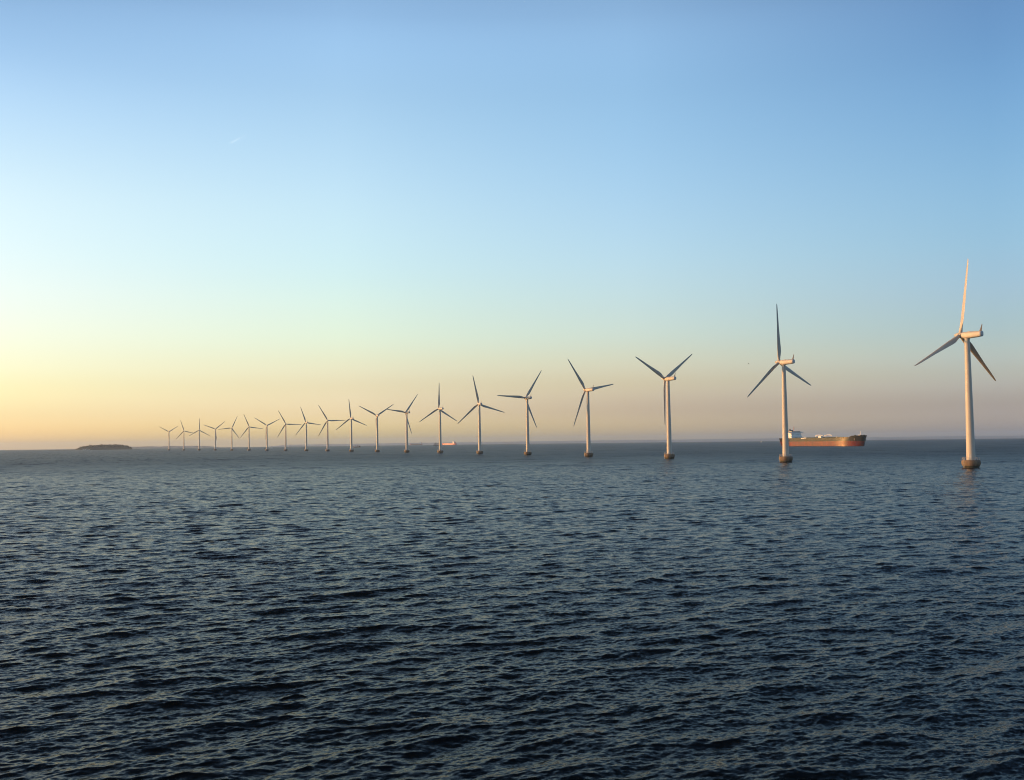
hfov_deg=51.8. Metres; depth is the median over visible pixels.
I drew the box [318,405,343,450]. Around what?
wind turbine
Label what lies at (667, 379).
wind turbine
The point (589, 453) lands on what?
wind turbine
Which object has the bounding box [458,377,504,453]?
wind turbine
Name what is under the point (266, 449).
wind turbine
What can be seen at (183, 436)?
wind turbine
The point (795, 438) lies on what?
tanker ship
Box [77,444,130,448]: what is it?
scrub
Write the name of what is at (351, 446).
wind turbine
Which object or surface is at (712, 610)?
sea
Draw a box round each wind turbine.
[160,426,177,449]
[176,420,191,449]
[189,419,209,449]
[205,422,223,449]
[218,417,239,449]
[240,415,262,450]
[255,418,278,450]
[278,412,300,450]
[297,409,319,450]
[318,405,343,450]
[336,402,366,451]
[360,405,391,451]
[387,394,417,452]
[421,387,456,452]
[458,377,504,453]
[497,370,541,454]
[568,360,612,456]
[636,354,691,458]
[748,304,810,461]
[915,260,995,467]
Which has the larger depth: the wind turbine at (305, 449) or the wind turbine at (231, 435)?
the wind turbine at (231, 435)
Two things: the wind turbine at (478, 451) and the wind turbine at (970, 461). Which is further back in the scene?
the wind turbine at (478, 451)
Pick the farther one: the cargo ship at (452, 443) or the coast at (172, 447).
the coast at (172, 447)
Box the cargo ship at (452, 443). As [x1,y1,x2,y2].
[442,441,456,444]
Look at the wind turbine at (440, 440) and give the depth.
1518.19 m
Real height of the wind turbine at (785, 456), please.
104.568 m
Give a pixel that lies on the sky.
(213, 212)
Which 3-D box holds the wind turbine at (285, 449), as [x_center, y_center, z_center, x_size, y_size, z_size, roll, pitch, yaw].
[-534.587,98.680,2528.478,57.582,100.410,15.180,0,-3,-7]
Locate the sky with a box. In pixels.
[0,0,1023,449]
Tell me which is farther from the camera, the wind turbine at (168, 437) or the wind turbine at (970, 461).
the wind turbine at (168, 437)
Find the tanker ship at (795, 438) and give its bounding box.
[779,429,866,445]
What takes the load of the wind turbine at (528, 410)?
in the sea
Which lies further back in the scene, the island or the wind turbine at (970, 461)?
the island
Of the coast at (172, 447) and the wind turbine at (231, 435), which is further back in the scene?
the coast at (172, 447)
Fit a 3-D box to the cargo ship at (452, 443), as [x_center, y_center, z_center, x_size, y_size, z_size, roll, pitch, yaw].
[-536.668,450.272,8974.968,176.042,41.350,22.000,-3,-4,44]
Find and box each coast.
[131,446,213,447]
[268,436,1023,446]
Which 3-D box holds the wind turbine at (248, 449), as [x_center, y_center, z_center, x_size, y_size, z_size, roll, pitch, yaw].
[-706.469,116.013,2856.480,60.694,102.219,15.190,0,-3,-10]
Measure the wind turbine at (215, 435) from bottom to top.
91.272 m
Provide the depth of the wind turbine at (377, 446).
1856.45 m
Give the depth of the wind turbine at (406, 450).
1687.17 m
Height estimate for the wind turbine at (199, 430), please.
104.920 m
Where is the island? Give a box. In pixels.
[75,445,131,449]
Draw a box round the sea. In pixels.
[0,438,1023,779]

